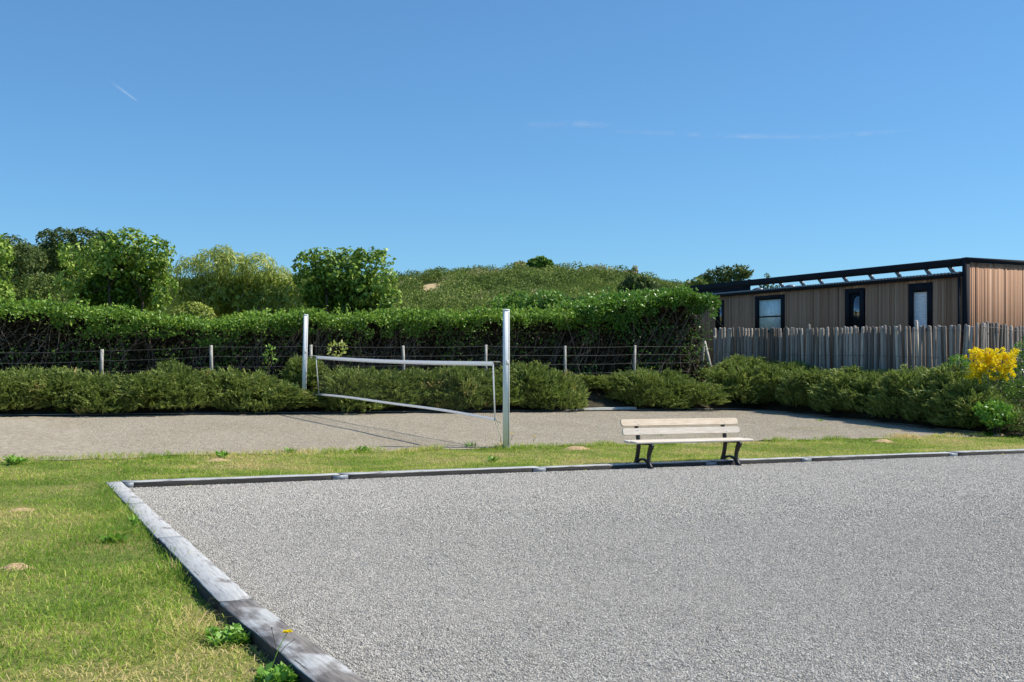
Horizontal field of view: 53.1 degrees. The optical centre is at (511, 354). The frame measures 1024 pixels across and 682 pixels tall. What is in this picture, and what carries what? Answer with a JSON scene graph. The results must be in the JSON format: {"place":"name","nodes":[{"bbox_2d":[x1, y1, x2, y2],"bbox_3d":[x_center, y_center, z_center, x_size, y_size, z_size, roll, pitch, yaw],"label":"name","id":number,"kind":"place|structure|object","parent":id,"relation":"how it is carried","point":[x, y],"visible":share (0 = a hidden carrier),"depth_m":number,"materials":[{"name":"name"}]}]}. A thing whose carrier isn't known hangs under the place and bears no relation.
{"place":"outdoors","nodes":[
{"label":"outdoors","id":0,"kind":"place"},
{"bbox_2d":[8,251,596,367],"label":"hill","id":1,"kind":"structure","parent":0,"point":[428,285],"depth_m":176.95,"materials":[{"name":"green plant"}]},
{"bbox_2d":[2,242,691,374],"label":"heath scrub","id":2,"kind":"object","parent":1,"relation":"on","point":[473,287],"visible":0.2,"depth_m":153.42,"materials":[{"name":"green plant"}]},
{"bbox_2d":[526,255,554,268],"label":"ridge tree","id":3,"kind":"object","parent":1,"relation":"on","point":[539,261],"visible":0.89,"depth_m":187.22,"materials":[{"name":"green plant"}]},
{"bbox_2d":[617,273,660,292],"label":"hillside tree","id":4,"kind":"object","parent":1,"relation":"on","point":[631,281],"visible":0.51,"depth_m":94.50,"materials":[{"name":"green plant"}]},
{"bbox_2d":[698,264,753,283],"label":"pine tree","id":5,"kind":"object","parent":1,"relation":"on","point":[740,271],"visible":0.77,"depth_m":74.67,"materials":[{"name":"green plant"}]},
{"bbox_2d":[0,409,969,461],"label":"court gravel","id":6,"kind":"structure","parent":0,"point":[27,436],"depth_m":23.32,"materials":[{"name":"beige gravel"}]},
{"bbox_2d":[0,368,1023,681],"bbox_3d":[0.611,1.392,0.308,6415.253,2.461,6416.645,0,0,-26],"label":"lawn ground","id":7,"kind":"structure","parent":0,"point":[62,650],"depth_m":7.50,"materials":[{"name":"plant"}]},
{"bbox_2d":[0,233,17,303],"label":"broadleaf tree","id":8,"kind":"object","parent":7,"relation":"on","point":[7,288],"visible":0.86,"depth_m":33.96,"materials":[{"name":"green plant"}]},
{"bbox_2d":[0,234,50,339],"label":"evergreen tree","id":9,"kind":"object","parent":7,"relation":"on","point":[18,264],"visible":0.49,"depth_m":59.57,"materials":[{"name":"green plant"}]},
{"bbox_2d":[0,273,66,345],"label":"grey green shrub","id":10,"kind":"object","parent":7,"relation":"on","point":[41,288],"visible":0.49,"depth_m":39.96,"materials":[{"name":"green plant"}]},
{"bbox_2d":[33,226,97,303],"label":"evergreen tree","id":11,"kind":"object","parent":7,"relation":"on","point":[51,246],"visible":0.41,"depth_m":61.60,"materials":[{"name":"green plant"}]},
{"bbox_2d":[83,228,110,276],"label":"evergreen tree","id":12,"kind":"object","parent":7,"relation":"on","point":[102,239],"visible":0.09,"depth_m":63.64,"materials":[{"name":"green plant"}]},
{"bbox_2d":[50,226,178,324],"bbox_3d":[-13.307,-1.741,35.769,4.499,5.231,3.643,0,0,11],"label":"broadleaf tree","id":13,"kind":"object","parent":7,"relation":"on","point":[126,275],"visible":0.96,"depth_m":34.81,"materials":[{"name":"green plant"}]},
{"bbox_2d":[105,481,143,504],"bbox_3d":[-4.754,1.786,12.530,0.206,0.248,2.881,0,-2,-26],"label":"timber sleeper","id":14,"kind":"object","parent":7,"relation":"on","point":[125,493],"visible":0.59,"depth_m":12.26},
{"bbox_2d":[129,503,180,541],"bbox_3d":[-3.502,1.703,9.929,0.210,0.247,2.881,0,-2,-26],"label":"timber sleeper","id":15,"kind":"object","parent":7,"relation":"on","point":[152,518],"visible":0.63,"depth_m":9.59,"materials":[{"name":"grey wood"}]},
{"bbox_2d":[168,301,218,332],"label":"dome bush","id":16,"kind":"object","parent":7,"relation":"on","point":[194,308],"visible":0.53,"depth_m":32.80,"materials":[{"name":"green plant"}]},
{"bbox_2d":[158,536,251,615],"bbox_3d":[-2.249,1.602,7.327,0.207,0.250,2.881,0,-2,-26],"label":"timber sleeper","id":17,"kind":"object","parent":7,"relation":"on","point":[214,581],"visible":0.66,"depth_m":6.87,"materials":[{"name":"grey wood"}]},
{"bbox_2d":[205,623,251,648],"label":"weed plant","id":18,"kind":"object","parent":7,"relation":"on","point":[236,631],"visible":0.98,"depth_m":5.31,"materials":[{"name":"green plant"}]},
{"bbox_2d":[121,473,347,487],"bbox_3d":[-3.849,1.847,14.460,3.103,0.249,0.210,1,0,-26],"label":"timber sleeper","id":19,"kind":"object","parent":7,"relation":"on","point":[222,480],"visible":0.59,"depth_m":14.34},
{"bbox_2d":[164,244,306,317],"bbox_3d":[-9.754,-1.522,36.372,5.153,4.922,2.610,0,0,-7],"label":"willow shrub","id":20,"kind":"object","parent":7,"relation":"on","point":[222,289],"visible":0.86,"depth_m":35.84,"materials":[{"name":"green plant"}]},
{"bbox_2d":[253,661,299,681],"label":"weed plant","id":21,"kind":"object","parent":7,"relation":"on","point":[282,672],"visible":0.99,"depth_m":4.54,"materials":[{"name":"green plant"}]},
{"bbox_2d":[219,599,368,681],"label":"timber sleeper","id":22,"kind":"object","parent":7,"relation":"on","point":[308,660],"visible":0.79,"depth_m":5.01,"materials":[{"name":"grey wood"}]},
{"bbox_2d":[291,246,402,352],"bbox_3d":[-5.738,-1.392,36.431,3.936,4.763,3.387,0,0,0],"label":"broadleaf tree","id":23,"kind":"object","parent":7,"relation":"on","point":[331,285],"visible":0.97,"depth_m":35.32,"materials":[{"name":"green plant"}]},
{"bbox_2d":[0,382,769,415],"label":"planting bed","id":24,"kind":"object","parent":7,"relation":"on","point":[596,398],"visible":0.05,"depth_m":29.47,"materials":[{"name":"soil"}]},
{"bbox_2d":[0,372,28,408],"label":"needle shrub","id":25,"kind":"object","parent":24,"relation":"on","point":[19,386],"visible":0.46,"depth_m":24.91,"materials":[{"name":"green plant"}]},
{"bbox_2d":[0,364,52,410],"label":"needle shrub","id":26,"kind":"object","parent":24,"relation":"on","point":[24,402],"visible":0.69,"depth_m":25.04,"materials":[{"name":"green plant"}]},
{"bbox_2d":[10,366,73,401],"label":"needle shrub","id":27,"kind":"object","parent":24,"relation":"on","point":[41,394],"visible":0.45,"depth_m":25.27,"materials":[{"name":"green plant"}]},
{"bbox_2d":[28,365,117,408],"bbox_3d":[-11.226,0.812,26.122,2.470,1.121,2.064,0,0,2],"label":"needle shrub","id":28,"kind":"object","parent":24,"relation":"on","point":[75,373],"visible":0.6,"depth_m":25.58,"materials":[{"name":"green plant"}]},
{"bbox_2d":[51,375,139,414],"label":"needle shrub","id":29,"kind":"object","parent":24,"relation":"on","point":[87,405],"visible":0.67,"depth_m":25.56,"materials":[{"name":"green plant"}]},
{"bbox_2d":[98,370,165,411],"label":"needle shrub","id":30,"kind":"object","parent":24,"relation":"on","point":[132,404],"visible":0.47,"depth_m":25.97,"materials":[{"name":"green plant"}]},
{"bbox_2d":[109,370,194,408],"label":"needle shrub","id":31,"kind":"object","parent":24,"relation":"on","point":[161,383],"visible":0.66,"depth_m":26.06,"materials":[{"name":"green plant"}]},
{"bbox_2d":[146,357,211,410],"bbox_3d":[-8.905,0.776,27.183,2.115,1.463,2.202,0,0,-37],"label":"needle shrub","id":32,"kind":"object","parent":24,"relation":"on","point":[172,367],"visible":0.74,"depth_m":26.76,"materials":[{"name":"green plant"}]},
{"bbox_2d":[166,368,227,401],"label":"needle shrub","id":33,"kind":"object","parent":24,"relation":"on","point":[202,372],"visible":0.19,"depth_m":27.35,"materials":[{"name":"green plant"}]},
{"bbox_2d":[192,368,261,408],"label":"needle shrub","id":34,"kind":"object","parent":24,"relation":"on","point":[226,394],"visible":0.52,"depth_m":27.13,"materials":[{"name":"green plant"}]},
{"bbox_2d":[211,365,283,413],"bbox_3d":[-7.124,0.945,27.827,2.159,1.360,1.908,0,0,41],"label":"needle shrub","id":35,"kind":"object","parent":24,"relation":"on","point":[259,387],"visible":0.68,"depth_m":27.38,"materials":[{"name":"green plant"}]},
{"bbox_2d":[249,375,306,410],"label":"needle shrub","id":36,"kind":"object","parent":24,"relation":"on","point":[288,388],"visible":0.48,"depth_m":27.78,"materials":[{"name":"green plant"}]},
{"bbox_2d":[261,391,335,407],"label":"needle shrub","id":37,"kind":"object","parent":24,"relation":"on","point":[310,399],"visible":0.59,"depth_m":27.93,"materials":[{"name":"green plant"}]},
{"bbox_2d":[0,288,604,379],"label":"clipped hedge","id":38,"kind":"object","parent":24,"relation":"on","point":[23,317],"visible":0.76,"depth_m":30.49,"materials":[{"name":"green plant"}]},
{"bbox_2d":[277,353,331,386],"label":"needle shrub","id":39,"kind":"object","parent":24,"relation":"on","point":[292,373],"visible":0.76,"depth_m":29.30,"materials":[{"name":"green plant"}]},
{"bbox_2d":[302,314,307,391],"bbox_3d":[-5.868,0.284,28.999,0.220,2.857,0.158,0,0,1],"label":"net post","id":40,"kind":"object","parent":24,"relation":"on","point":[305,343],"visible":0.62,"depth_m":28.94,"materials":[{"name":"white metal"}]},
{"bbox_2d":[309,355,500,441],"bbox_3d":[-2.968,0.893,24.725,0.172,1.750,10.220,0,0,-33],"label":"volleyball net","id":41,"kind":"object","parent":40,"relation":"attached to","point":[427,363],"visible":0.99,"depth_m":23.53,"materials":[{"name":"fabric"}]},
{"bbox_2d":[0,330,688,376],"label":"wire fence","id":42,"kind":"object","parent":24,"relation":"on","point":[210,356],"visible":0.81,"depth_m":30.23,"materials":[{"name":"grey metal"}]},
{"bbox_2d":[317,365,386,411],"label":"needle shrub","id":43,"kind":"object","parent":24,"relation":"on","point":[340,404],"visible":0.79,"depth_m":28.28,"materials":[{"name":"green plant"}]},
{"bbox_2d":[335,366,402,407],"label":"needle shrub","id":44,"kind":"object","parent":24,"relation":"on","point":[374,373],"visible":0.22,"depth_m":28.91,"materials":[{"name":"green plant"}]},
{"bbox_2d":[350,370,428,407],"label":"needle shrub","id":45,"kind":"object","parent":24,"relation":"on","point":[404,387],"visible":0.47,"depth_m":29.09,"materials":[{"name":"green plant"}]},
{"bbox_2d":[372,366,439,407],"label":"needle shrub","id":46,"kind":"object","parent":24,"relation":"on","point":[408,371],"visible":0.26,"depth_m":29.69,"materials":[{"name":"green plant"}]},
{"bbox_2d":[406,365,454,399],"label":"needle shrub","id":47,"kind":"object","parent":24,"relation":"on","point":[434,372],"visible":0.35,"depth_m":29.92,"materials":[{"name":"green plant"}]},
{"bbox_2d":[418,370,469,408],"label":"needle shrub","id":48,"kind":"object","parent":24,"relation":"on","point":[439,400],"visible":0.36,"depth_m":29.63,"materials":[{"name":"green plant"}]},
{"bbox_2d":[431,358,489,410],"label":"needle shrub","id":49,"kind":"object","parent":24,"relation":"on","point":[460,377],"visible":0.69,"depth_m":29.80,"materials":[{"name":"green plant"}]},
{"bbox_2d":[460,369,501,407],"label":"needle shrub","id":50,"kind":"object","parent":24,"relation":"on","point":[489,379],"visible":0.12,"depth_m":30.34,"materials":[{"name":"green plant"}]},
{"bbox_2d":[468,366,529,405],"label":"needle shrub","id":51,"kind":"object","parent":24,"relation":"on","point":[515,390],"visible":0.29,"depth_m":30.60,"materials":[{"name":"green plant"}]},
{"bbox_2d":[494,359,558,400],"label":"needle shrub","id":52,"kind":"object","parent":24,"relation":"on","point":[524,373],"visible":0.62,"depth_m":31.19,"materials":[{"name":"green plant"}]},
{"bbox_2d":[488,289,565,340],"bbox_3d":[0.580,-0.672,38.108,2.964,3.540,1.255,0,0,-1],"label":"laurel shrub","id":53,"kind":"object","parent":24,"relation":"on","point":[550,299],"visible":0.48,"depth_m":37.82,"materials":[{"name":"green plant"}]},
{"bbox_2d":[512,378,571,408],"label":"needle shrub","id":54,"kind":"object","parent":24,"relation":"on","point":[551,396],"visible":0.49,"depth_m":30.93,"materials":[{"name":"green plant"}]},
{"bbox_2d":[522,367,590,410],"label":"needle shrub","id":55,"kind":"object","parent":24,"relation":"on","point":[580,394],"visible":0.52,"depth_m":31.50,"materials":[{"name":"green plant"}]},
{"bbox_2d":[571,373,627,389],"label":"needle shrub","id":56,"kind":"object","parent":24,"relation":"on","point":[595,382],"visible":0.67,"depth_m":33.28,"materials":[{"name":"green plant"}]},
{"bbox_2d":[601,369,658,400],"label":"needle shrub","id":57,"kind":"object","parent":24,"relation":"on","point":[616,392],"visible":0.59,"depth_m":33.01,"materials":[{"name":"green plant"}]},
{"bbox_2d":[556,284,744,382],"bbox_3d":[4.769,-0.635,36.431,7.727,3.716,2.934,0,0,-26],"label":"spindle hedge","id":58,"kind":"object","parent":24,"relation":"on","point":[613,313],"visible":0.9,"depth_m":35.94,"materials":[{"name":"green plant"}]},
{"bbox_2d":[620,367,680,406],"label":"needle shrub","id":59,"kind":"object","parent":24,"relation":"on","point":[653,375],"visible":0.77,"depth_m":32.79,"materials":[{"name":"green plant"}]},
{"bbox_2d":[634,373,695,408],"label":"needle shrub","id":60,"kind":"object","parent":24,"relation":"on","point":[676,383],"visible":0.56,"depth_m":33.11,"materials":[{"name":"green plant"}]},
{"bbox_2d":[654,367,705,403],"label":"needle shrub","id":61,"kind":"object","parent":24,"relation":"on","point":[668,373],"visible":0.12,"depth_m":33.69,"materials":[{"name":"green plant"}]},
{"bbox_2d":[678,380,732,404],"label":"needle shrub","id":62,"kind":"object","parent":24,"relation":"on","point":[717,396],"visible":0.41,"depth_m":33.45,"materials":[{"name":"green plant"}]},
{"bbox_2d":[715,353,753,372],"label":"needle shrub","id":63,"kind":"object","parent":24,"relation":"on","point":[733,360],"visible":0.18,"depth_m":36.22,"materials":[{"name":"green plant"}]},
{"bbox_2d":[704,363,770,404],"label":"needle shrub","id":64,"kind":"object","parent":24,"relation":"on","point":[733,379],"visible":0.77,"depth_m":34.70,"materials":[{"name":"green plant"}]},
{"bbox_2d":[725,355,787,369],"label":"needle shrub","id":65,"kind":"object","parent":24,"relation":"on","point":[754,361],"visible":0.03,"depth_m":36.25,"materials":[{"name":"green plant"}]},
{"bbox_2d":[736,364,790,402],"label":"needle shrub","id":66,"kind":"object","parent":24,"relation":"on","point":[760,380],"visible":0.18,"depth_m":34.47,"materials":[{"name":"green plant"}]},
{"bbox_2d":[742,362,789,401],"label":"needle shrub","id":67,"kind":"object","parent":24,"relation":"on","point":[775,376],"visible":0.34,"depth_m":34.40,"materials":[{"name":"green plant"}]},
{"bbox_2d":[21,408,755,415],"bbox_3d":[-6.959,1.631,27.569,33.890,0.692,0.040,0,0,-26],"label":"bed edging","id":68,"kind":"object","parent":7,"relation":"on","point":[372,412],"visible":0.3,"depth_m":29.05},
{"bbox_2d":[338,466,545,478],"bbox_3d":[-1.027,1.895,15.819,3.386,0.252,0.210,1,0,-26],"label":"timber sleeper","id":69,"kind":"object","parent":7,"relation":"on","point":[406,473],"visible":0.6,"depth_m":15.70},
{"bbox_2d":[502,309,509,447],"bbox_3d":[-0.117,0.530,20.397,0.160,2.873,0.160,0,0,-26],"label":"net post","id":70,"kind":"object","parent":7,"relation":"on","point":[506,357],"visible":0.88,"depth_m":20.34,"materials":[{"name":"white metal"}]},
{"bbox_2d":[538,460,716,471],"bbox_3d":[1.966,1.955,17.259,3.481,0.248,0.211,1,0,-26],"label":"timber sleeper","id":71,"kind":"object","parent":7,"relation":"on","point":[588,467],"visible":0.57,"depth_m":17.12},
{"bbox_2d":[706,457,811,464],"bbox_3d":[4.447,1.990,18.453,2.250,0.252,0.210,1,0,-26],"label":"timber sleeper","id":72,"kind":"object","parent":7,"relation":"on","point":[760,460],"visible":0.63,"depth_m":18.39,"materials":[{"name":"grey wood"}]},
{"bbox_2d":[714,320,973,371],"bbox_3d":[10.642,0.149,34.955,0.225,2.430,12.185,0,0,-26],"label":"paling fence","id":73,"kind":"object","parent":7,"relation":"on","point":[873,355],"visible":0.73,"depth_m":33.65,"materials":[{"name":"wood"}]},
{"bbox_2d":[691,257,1023,372],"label":"wooden cabin","id":74,"kind":"object","parent":7,"relation":"on","point":[979,291],"visible":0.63,"depth_m":35.34,"materials":[{"name":"wood"}]},
{"bbox_2d":[715,300,723,329],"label":"window","id":75,"kind":"structure","parent":74,"relation":"in","point":[719,320],"depth_m":43.40,"materials":[{"name":"metal"}]},
{"bbox_2d":[755,294,784,331],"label":"window","id":76,"kind":"structure","parent":74,"relation":"in","point":[769,309],"depth_m":40.51,"materials":[{"name":"glass"}]},
{"bbox_2d":[845,288,864,331],"bbox_3d":[12.177,-1.580,36.413,0.070,1.545,0.906,0,0,-26],"label":"window","id":77,"kind":"structure","parent":74,"relation":"in","point":[854,298],"depth_m":36.40,"materials":[{"name":"metal"}]},
{"bbox_2d":[908,282,932,330],"bbox_3d":[13.456,-1.570,33.755,0.070,1.580,0.976,0,0,-26],"label":"window","id":78,"kind":"structure","parent":74,"relation":"in","point":[920,295],"depth_m":33.74,"materials":[{"name":"metal"}]},
{"bbox_2d":[761,409,984,432],"bbox_3d":[10.495,2.020,30.826,0.050,0.322,9.190,0,0,-26],"label":"bed edging","id":79,"kind":"object","parent":7,"relation":"on","point":[880,421],"visible":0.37,"depth_m":29.97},
{"bbox_2d":[805,452,957,461],"bbox_3d":[7.107,2.041,19.735,3.880,0.247,0.212,1,0,-26],"label":"timber sleeper","id":80,"kind":"object","parent":7,"relation":"on","point":[875,456],"visible":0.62,"depth_m":19.64,"materials":[{"name":"grey wood"}]},
{"bbox_2d":[761,399,1023,435],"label":"planting bed","id":81,"kind":"object","parent":7,"relation":"on","point":[799,408],"visible":0.08,"depth_m":30.61,"materials":[{"name":"soil"}]},
{"bbox_2d":[757,359,813,392],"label":"needle shrub","id":82,"kind":"object","parent":81,"relation":"on","point":[794,364],"visible":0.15,"depth_m":34.77,"materials":[{"name":"green plant"}]},
{"bbox_2d":[773,365,825,406],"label":"needle shrub","id":83,"kind":"object","parent":81,"relation":"on","point":[783,393],"visible":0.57,"depth_m":33.07,"materials":[{"name":"green plant"}]},
{"bbox_2d":[787,366,829,402],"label":"needle shrub","id":84,"kind":"object","parent":81,"relation":"on","point":[795,373],"visible":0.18,"depth_m":32.88,"materials":[{"name":"green plant"}]},
{"bbox_2d":[807,373,859,412],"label":"needle shrub","id":85,"kind":"object","parent":81,"relation":"on","point":[830,403],"visible":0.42,"depth_m":31.55,"materials":[{"name":"green plant"}]},
{"bbox_2d":[805,363,871,402],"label":"needle shrub","id":86,"kind":"object","parent":81,"relation":"on","point":[835,374],"visible":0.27,"depth_m":31.89,"materials":[{"name":"green plant"}]},
{"bbox_2d":[835,369,890,407],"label":"needle shrub","id":87,"kind":"object","parent":81,"relation":"on","point":[850,392],"visible":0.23,"depth_m":30.80,"materials":[{"name":"green plant"}]},
{"bbox_2d":[837,368,889,412],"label":"needle shrub","id":88,"kind":"object","parent":81,"relation":"on","point":[860,386],"visible":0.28,"depth_m":30.77,"materials":[{"name":"green plant"}]},
{"bbox_2d":[863,374,923,418],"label":"needle shrub","id":89,"kind":"object","parent":81,"relation":"on","point":[883,397],"visible":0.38,"depth_m":29.43,"materials":[{"name":"green plant"}]},
{"bbox_2d":[870,363,932,411],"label":"needle shrub","id":90,"kind":"object","parent":81,"relation":"on","point":[904,373],"visible":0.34,"depth_m":29.43,"materials":[{"name":"green plant"}]},
{"bbox_2d":[898,383,956,421],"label":"needle shrub","id":91,"kind":"object","parent":81,"relation":"on","point":[908,415],"visible":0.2,"depth_m":28.28,"materials":[{"name":"green plant"}]},
{"bbox_2d":[897,361,996,415],"bbox_3d":[12.129,0.952,28.730,2.879,1.646,2.950,0,0,42],"label":"needle shrub","id":92,"kind":"object","parent":81,"relation":"on","point":[938,377],"visible":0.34,"depth_m":28.39,"materials":[{"name":"green plant"}]},
{"bbox_2d":[945,353,970,376],"bbox_3d":[12.266,0.882,28.204,0.638,1.865,0.640,0,0,-26],"label":"sapling","id":93,"kind":"object","parent":81,"relation":"on","point":[957,356],"visible":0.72,"depth_m":28.15,"materials":[{"name":"green plant"}]},
{"bbox_2d":[918,395,1020,427],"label":"needle shrub","id":94,"kind":"object","parent":81,"relation":"on","point":[938,419],"visible":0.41,"depth_m":27.01,"materials":[{"name":"green plant"}]},
{"bbox_2d":[921,377,1019,428],"bbox_3d":[12.275,1.282,27.532,2.369,1.383,2.553,0,0,-17],"label":"needle shrub","id":95,"kind":"object","parent":81,"relation":"on","point":[959,391],"visible":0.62,"depth_m":27.02,"materials":[{"name":"green plant"}]},
{"bbox_2d":[963,346,1018,403],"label":"broom shrub","id":96,"kind":"object","parent":81,"relation":"on","point":[983,367],"visible":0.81,"depth_m":27.32,"materials":[{"name":"yellow plant"}]},
{"bbox_2d":[971,399,1019,434],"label":"mallow plant","id":97,"kind":"object","parent":81,"relation":"on","point":[1001,406],"visible":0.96,"depth_m":26.06,"materials":[{"name":"green plant"}]},
{"bbox_2d":[975,321,1023,398],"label":"paling fence","id":98,"kind":"object","parent":81,"relation":"on","point":[990,336],"visible":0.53,"depth_m":29.93,"materials":[{"name":"wood"}]},
{"bbox_2d":[1001,406,1023,433],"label":"leafy bush","id":99,"kind":"object","parent":81,"relation":"on","point":[1013,425],"visible":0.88,"depth_m":26.03,"materials":[{"name":"green plant"}]},
{"bbox_2d":[1001,379,1023,406],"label":"dark bush","id":100,"kind":"object","parent":81,"relation":"on","point":[1020,395],"visible":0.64,"depth_m":27.49,"materials":[{"name":"green plant"}]},
{"bbox_2d":[1008,337,1023,398],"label":"leafy bush","id":101,"kind":"object","parent":81,"relation":"on","point":[1020,365],"visible":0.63,"depth_m":28.38,"materials":[{"name":"green plant"}]},
{"bbox_2d":[945,449,1023,455],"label":"timber sleeper","id":102,"kind":"object","parent":7,"relation":"on","point":[988,452],"visible":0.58,"depth_m":20.91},
{"bbox_2d":[0,0,1023,289],"label":"sky","id":103,"kind":"structure","parent":0,"point":[680,140],"materials":[{"name":"blue"}]},
{"bbox_2d":[129,453,1023,681],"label":"petanque gravel","id":104,"kind":"structure","parent":0,"point":[688,640],"depth_m":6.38,"materials":[{"name":"grey gravel"}]},
{"bbox_2d":[620,418,753,468],"bbox_3d":[3.044,1.541,17.750,2.460,0.846,0.614,1,0,-26],"label":"park bench","id":105,"kind":"object","parent":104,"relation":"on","point":[636,430],"visible":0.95,"depth_m":17.80,"materials":[{"name":"beige wood"}]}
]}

